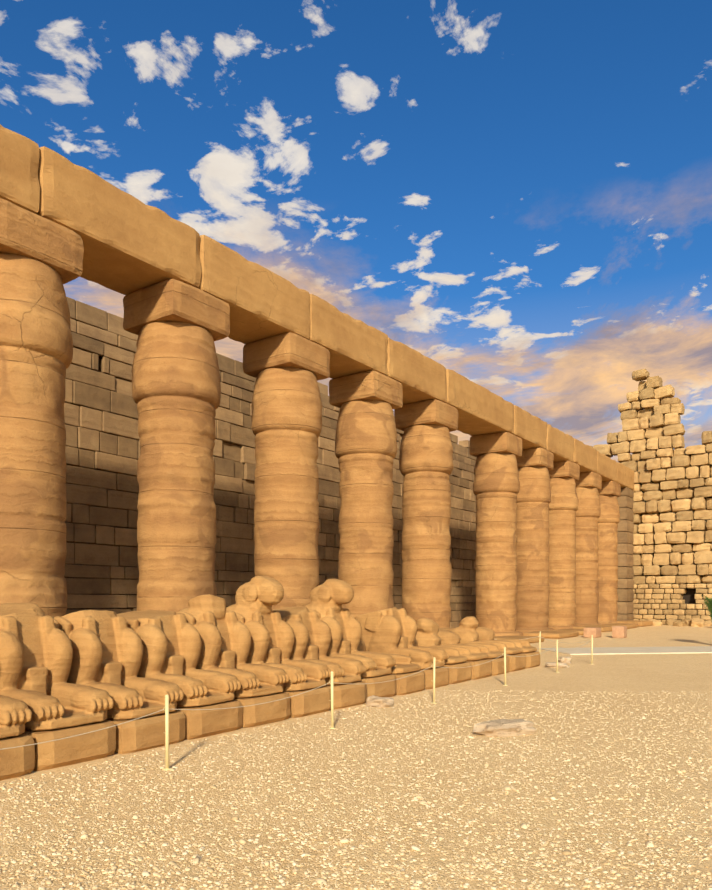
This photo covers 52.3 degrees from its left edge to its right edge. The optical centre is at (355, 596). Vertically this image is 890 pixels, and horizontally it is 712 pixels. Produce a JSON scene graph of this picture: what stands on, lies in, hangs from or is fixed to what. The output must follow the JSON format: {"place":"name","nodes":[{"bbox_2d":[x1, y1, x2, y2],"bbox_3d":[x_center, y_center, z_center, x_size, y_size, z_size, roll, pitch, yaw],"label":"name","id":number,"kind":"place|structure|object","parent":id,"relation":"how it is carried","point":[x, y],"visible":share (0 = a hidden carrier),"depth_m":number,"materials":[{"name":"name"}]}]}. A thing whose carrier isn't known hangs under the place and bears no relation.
{"place":"outdoors","nodes":[
{"label":"outdoors","id":0,"kind":"place"},
{"bbox_2d":[0,198,83,617],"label":"papyrus column","id":1,"kind":"structure","parent":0,"point":[41,260],"depth_m":12.61,"materials":[{"name":"stone"}]},
{"bbox_2d":[0,124,39,213],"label":"architrave block","id":2,"kind":"structure","parent":1,"relation":"on","point":[19,165],"depth_m":12.39,"materials":[{"name":"stone"}]},
{"bbox_2d":[123,279,229,612],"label":"papyrus column","id":3,"kind":"structure","parent":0,"point":[178,328],"depth_m":15.57,"materials":[{"name":"stone"}]},
{"bbox_2d":[37,146,200,294],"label":"architrave block","id":4,"kind":"structure","parent":3,"relation":"on","point":[131,244],"depth_m":14.24,"materials":[{"name":"stone"}]},
{"bbox_2d":[198,235,309,344],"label":"architrave block","id":5,"kind":"structure","parent":3,"relation":"on","point":[262,302],"depth_m":17.38,"materials":[{"name":"stone"}]},
{"bbox_2d":[0,624,711,889],"bbox_3d":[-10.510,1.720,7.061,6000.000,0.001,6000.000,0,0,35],"label":"gravel ground","id":6,"kind":"structure","parent":0,"point":[673,675],"depth_m":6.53,"materials":[{"name":"beige gravel"}]},
{"bbox_2d":[0,695,34,780],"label":"ram sphinx","id":7,"kind":"object","parent":6,"relation":"on","point":[15,715],"visible":1,"depth_m":6.89,"materials":[{"name":"stone"}]},
{"bbox_2d":[0,603,115,770],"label":"ram sphinx","id":8,"kind":"object","parent":6,"relation":"on","point":[36,652],"visible":0.83,"depth_m":7.70,"materials":[{"name":"stone"}]},
{"bbox_2d":[54,610,184,753],"bbox_3d":[-3.766,0.954,9.285,3.690,1.592,0.932,0,0,34],"label":"ram sphinx","id":9,"kind":"object","parent":6,"relation":"on","point":[107,646],"visible":0.38,"depth_m":8.47,"materials":[{"name":"stone"}]},
{"bbox_2d":[162,694,170,770],"bbox_3d":[-1.879,1.347,7.220,0.097,0.746,0.097,0,0,-10],"label":"barrier post","id":10,"kind":"object","parent":6,"relation":"on","point":[166,732],"visible":0.94,"depth_m":7.21,"materials":[{"name":"beige metal"}]},
{"bbox_2d":[117,610,242,739],"bbox_3d":[-3.207,0.958,10.066,3.688,1.541,0.932,0,0,34],"label":"ram sphinx","id":11,"kind":"object","parent":6,"relation":"on","point":[172,643],"visible":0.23,"depth_m":9.24,"materials":[{"name":"stone"}]},
{"bbox_2d":[177,594,290,727],"bbox_3d":[-2.646,0.846,10.846,3.697,1.753,0.931,0,0,35],"label":"ram sphinx","id":12,"kind":"object","parent":6,"relation":"on","point":[225,635],"visible":0.29,"depth_m":10.03,"materials":[{"name":"stone"}]},
{"bbox_2d":[64,297,476,627],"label":"wall blocks","id":13,"kind":"structure","parent":6,"relation":"on","point":[102,450],"depth_m":21.46,"materials":[{"name":"stone"}]},
{"bbox_2d":[65,371,475,610],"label":"wall","id":14,"kind":"structure","parent":6,"relation":"on","point":[217,581],"depth_m":21.35,"materials":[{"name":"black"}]},
{"bbox_2d":[226,576,330,717],"bbox_3d":[-2.091,0.706,11.629,3.685,2.060,0.932,0,0,34],"label":"ram sphinx","id":15,"kind":"object","parent":6,"relation":"on","point":[271,632],"visible":0.42,"depth_m":10.91,"materials":[{"name":"stone"}]},
{"bbox_2d":[243,332,329,609],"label":"papyrus column","id":16,"kind":"structure","parent":6,"relation":"on","point":[288,371],"depth_m":18.68,"materials":[{"name":"stone"}]},
{"bbox_2d":[308,294,387,378],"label":"architrave block","id":17,"kind":"structure","parent":16,"relation":"on","point":[351,344],"depth_m":20.48,"materials":[{"name":"stone"}]},
{"bbox_2d":[272,606,366,709],"bbox_3d":[-1.536,0.954,12.412,3.687,1.588,0.932,0,0,36],"label":"ram sphinx","id":18,"kind":"object","parent":6,"relation":"on","point":[312,633],"visible":0.31,"depth_m":11.59,"materials":[{"name":"stone"}]},
{"bbox_2d":[329,671,335,728],"bbox_3d":[-0.307,1.347,9.465,0.097,0.746,0.097,0,0,-10],"label":"barrier post","id":19,"kind":"object","parent":6,"relation":"on","point":[332,703],"visible":0.96,"depth_m":9.45,"materials":[{"name":"beige metal"}]},
{"bbox_2d":[304,579,396,697],"bbox_3d":[-1.018,0.702,13.221,3.689,2.039,0.932,0,0,35],"label":"ram sphinx","id":20,"kind":"object","parent":6,"relation":"on","point":[329,598],"visible":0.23,"depth_m":12.52,"materials":[{"name":"stone"}]},
{"bbox_2d":[329,371,402,617],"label":"papyrus column","id":21,"kind":"structure","parent":6,"relation":"on","point":[366,402],"depth_m":21.77,"materials":[{"name":"stone"}]},
{"bbox_2d":[366,695,393,707],"bbox_3d":[0.381,1.644,11.419,0.458,0.171,0.361,0,0,18],"label":"fallen stone","id":22,"kind":"object","parent":6,"relation":"on","point":[374,701],"visible":1,"depth_m":11.29,"materials":[{"name":"beige stone"}]},
{"bbox_2d":[358,640,424,694],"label":"ram sphinx","id":23,"kind":"object","parent":6,"relation":"on","point":[404,666],"visible":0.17,"depth_m":12.94,"materials":[{"name":"stone"}]},
{"bbox_2d":[355,607,448,689],"bbox_3d":[0.092,0.976,14.789,3.690,1.528,0.932,0,0,35],"label":"ram sphinx","id":24,"kind":"object","parent":6,"relation":"on","point":[390,630],"visible":0.46,"depth_m":13.98,"materials":[{"name":"stone"}]},
{"bbox_2d":[431,657,436,703],"bbox_3d":[1.258,1.347,11.701,0.097,0.747,0.097,0,0,-10],"label":"barrier post","id":25,"kind":"object","parent":6,"relation":"on","point":[434,669],"visible":1,"depth_m":11.68,"materials":[{"name":"beige metal"}]},
{"bbox_2d":[413,638,471,683],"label":"ram sphinx","id":26,"kind":"object","parent":6,"relation":"on","point":[455,661],"visible":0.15,"depth_m":14.50,"materials":[{"name":"stone"}]},
{"bbox_2d":[416,618,491,679],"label":"ram sphinx","id":27,"kind":"object","parent":6,"relation":"on","point":[427,632],"visible":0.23,"depth_m":15.67,"materials":[{"name":"stone"}]},
{"bbox_2d":[438,629,508,675],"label":"ram sphinx","id":28,"kind":"object","parent":6,"relation":"on","point":[491,651],"visible":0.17,"depth_m":16.34,"materials":[{"name":"stone"}]},
{"bbox_2d":[439,616,525,671],"bbox_3d":[2.320,1.101,17.915,3.689,1.244,0.933,0,0,35],"label":"ram sphinx","id":29,"kind":"object","parent":6,"relation":"on","point":[466,631],"visible":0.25,"depth_m":17.27,"materials":[{"name":"stone"}]},
{"bbox_2d":[439,627,539,668],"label":"ram sphinx","id":30,"kind":"object","parent":6,"relation":"on","point":[525,646],"visible":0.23,"depth_m":17.88,"materials":[{"name":"stone"}]},
{"bbox_2d":[472,719,535,736],"bbox_3d":[1.858,1.639,9.166,0.900,0.182,0.519,0,0,-17],"label":"fallen stone","id":31,"kind":"object","parent":6,"relation":"on","point":[505,727],"visible":0.96,"depth_m":8.98,"materials":[{"name":"beige stone"}]},
{"bbox_2d":[502,647,507,685],"bbox_3d":[2.889,1.347,14.052,0.102,0.746,0.100,-2,-3,35],"label":"barrier post","id":32,"kind":"object","parent":6,"relation":"on","point":[504,653],"visible":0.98,"depth_m":14.04,"materials":[{"name":"beige metal"}]},
{"bbox_2d":[494,635,544,642],"bbox_3d":[5.957,1.620,27.272,1.614,0.201,2.213,0,0,37],"label":"column base","id":33,"kind":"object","parent":6,"relation":"on","point":[531,639],"depth_m":26.98,"materials":[{"name":"stone"}]},
{"bbox_2d":[516,448,553,632],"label":"papyrus column","id":34,"kind":"structure","parent":6,"relation":"on","point":[534,466],"depth_m":32.82,"materials":[{"name":"stone"}]},
{"bbox_2d":[513,405,546,449],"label":"architrave block","id":35,"kind":"structure","parent":34,"relation":"on","point":[530,430],"depth_m":31.46,"materials":[{"name":"stone"}]},
{"bbox_2d":[538,631,540,657],"bbox_3d":[5.162,1.348,20.382,0.097,0.747,0.097,0,0,-40],"label":"barrier post","id":36,"kind":"object","parent":6,"relation":"on","point":[539,636],"visible":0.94,"depth_m":20.36,"materials":[{"name":"beige metal"}]},
{"bbox_2d":[0,637,590,749],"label":"barrier rope","id":37,"kind":"object","parent":36,"relation":"attached to","point":[257,704],"visible":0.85,"depth_m":7.93,"materials":[{"name":"beige fabric"}]},
{"bbox_2d":[523,630,578,638],"bbox_3d":[8.298,1.610,30.883,1.712,0.222,2.622,0,0,35],"label":"column base","id":38,"kind":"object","parent":6,"relation":"on","point":[555,634],"depth_m":30.08,"materials":[{"name":"stone"}]},
{"bbox_2d":[555,640,558,672],"bbox_3d":[4.555,1.347,16.422,0.102,0.746,0.100,-1,-2,35],"label":"barrier post","id":39,"kind":"object","parent":6,"relation":"on","point":[556,645],"visible":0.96,"depth_m":16.41,"materials":[{"name":"beige metal"}]},
{"bbox_2d":[546,662,568,667],"bbox_3d":[4.925,1.665,17.767,0.579,0.130,0.376,0,0,24],"label":"fallen stone","id":40,"kind":"object","parent":6,"relation":"on","point":[553,664],"visible":0.85,"depth_m":17.64,"materials":[{"name":"beige stone"}]},
{"bbox_2d":[548,461,579,629],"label":"papyrus column","id":41,"kind":"structure","parent":6,"relation":"on","point":[564,502],"depth_m":35.91,"materials":[{"name":"stone"}]},
{"bbox_2d":[546,424,573,461],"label":"architrave block","id":42,"kind":"structure","parent":41,"relation":"on","point":[560,445],"depth_m":34.62,"materials":[{"name":"stone"}]},
{"bbox_2d":[558,656,570,663],"bbox_3d":[5.343,1.634,18.662,0.351,0.191,0.400,0,0,-1],"label":"fallen stone","id":43,"kind":"object","parent":6,"relation":"on","point":[566,659],"visible":0.73,"depth_m":18.50,"materials":[{"name":"beige stone"}]},
{"bbox_2d":[553,629,583,634],"bbox_3d":[10.077,1.620,33.419,1.619,0.201,2.417,0,0,36],"label":"column base","id":44,"kind":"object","parent":6,"relation":"on","point":[581,631],"depth_m":32.64,"materials":[{"name":"stone"}]},
{"bbox_2d":[575,472,601,625],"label":"papyrus column","id":45,"kind":"structure","parent":6,"relation":"on","point":[588,486],"depth_m":39.01,"materials":[{"name":"stone"}]},
{"bbox_2d":[573,438,596,472],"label":"architrave block","id":46,"kind":"structure","parent":45,"relation":"on","point":[585,457],"depth_m":37.63,"materials":[{"name":"stone"}]},
{"bbox_2d":[590,635,592,663],"bbox_3d":[6.018,1.347,18.501,0.097,0.747,0.097,0,0,-10],"label":"barrier post","id":47,"kind":"object","parent":6,"relation":"on","point":[591,649],"visible":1,"depth_m":18.49,"materials":[{"name":"beige metal"}]},
{"bbox_2d":[573,625,611,631],"bbox_3d":[12.100,1.600,36.403,1.610,0.242,3.032,0,0,37],"label":"column base","id":48,"kind":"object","parent":6,"relation":"on","point":[606,628],"depth_m":35.59,"materials":[{"name":"stone"}]},
{"bbox_2d":[584,627,601,637],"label":"stone block","id":49,"kind":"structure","parent":6,"relation":"on","point":[595,632],"depth_m":30.26,"materials":[{"name":"pink stone"}]},
{"bbox_2d":[598,481,620,623],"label":"papyrus column","id":50,"kind":"structure","parent":6,"relation":"on","point":[609,492],"depth_m":42.11,"materials":[{"name":"stone"}]},
{"bbox_2d":[596,451,616,481],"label":"architrave block","id":51,"kind":"structure","parent":50,"relation":"on","point":[606,468],"depth_m":40.83,"materials":[{"name":"stone"}]},
{"bbox_2d":[616,462,633,489],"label":"architrave block","id":52,"kind":"structure","parent":50,"relation":"on","point":[625,476],"depth_m":43.95,"materials":[{"name":"stone"}]},
{"bbox_2d":[612,626,626,637],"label":"stone block","id":53,"kind":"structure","parent":6,"relation":"on","point":[619,631],"depth_m":30.07,"materials":[{"name":"pink stone"}]},
{"bbox_2d":[602,623,638,628],"bbox_3d":[14.396,1.610,39.677,1.512,0.222,3.224,0,0,33],"label":"column base","id":54,"kind":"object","parent":6,"relation":"on","point":[630,625],"depth_m":39.08,"materials":[{"name":"stone"}]},
{"bbox_2d":[617,487,633,620],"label":"end pier","id":55,"kind":"structure","parent":6,"relation":"on","point":[625,573],"depth_m":44.53,"materials":[{"name":"stone"}]},
{"bbox_2d":[618,620,652,626],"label":"stone slab","id":56,"kind":"structure","parent":6,"relation":"on","point":[641,623],"depth_m":41.73,"materials":[{"name":"stone"}]},
{"bbox_2d":[590,369,711,624],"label":"pylon wall blocks","id":57,"kind":"structure","parent":6,"relation":"on","point":[651,410],"depth_m":44.69,"materials":[{"name":"beige stone"}]},
{"bbox_2d":[632,439,711,619],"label":"stone wall","id":58,"kind":"structure","parent":6,"relation":"on","point":[689,597],"depth_m":44.58,"materials":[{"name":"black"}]},
{"bbox_2d":[646,618,709,626],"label":"stone blocks","id":59,"kind":"object","parent":6,"relation":"on","point":[694,622],"visible":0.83,"depth_m":42.35,"materials":[{"name":"beige stone"}]},
{"bbox_2d":[701,595,711,621],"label":"palm","id":60,"kind":"object","parent":6,"relation":"on","point":[709,600],"visible":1,"depth_m":25.33,"materials":[{"name":"green plant"}]},
{"bbox_2d":[0,0,711,461],"label":"sky","id":61,"kind":"structure","parent":0,"point":[516,194],"materials":[{"name":"blue"}]},
{"bbox_2d":[394,399,457,627],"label":"papyrus column","id":62,"kind":"structure","parent":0,"point":[426,465],"depth_m":24.89,"materials":[{"name":"stone"}]},
{"bbox_2d":[386,337,446,403],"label":"architrave block","id":63,"kind":"structure","parent":62,"relation":"on","point":[418,376],"depth_m":23.53,"materials":[{"name":"stone"}]},
{"bbox_2d":[446,369,513,435],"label":"architrave block","id":64,"kind":"structure","parent":62,"relation":"on","point":[482,410],"depth_m":27.56,"materials":[{"name":"stone"}]},
{"bbox_2d":[469,432,522,636],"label":"papyrus column","id":65,"kind":"structure","parent":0,"point":[496,486],"depth_m":29.75,"materials":[{"name":"stone"}]},
{"bbox_2d":[538,646,711,654],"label":"court path","id":66,"kind":"structure","parent":0,"point":[642,650],"depth_m":22.68,"materials":[{"name":"beige stone"}]}
]}

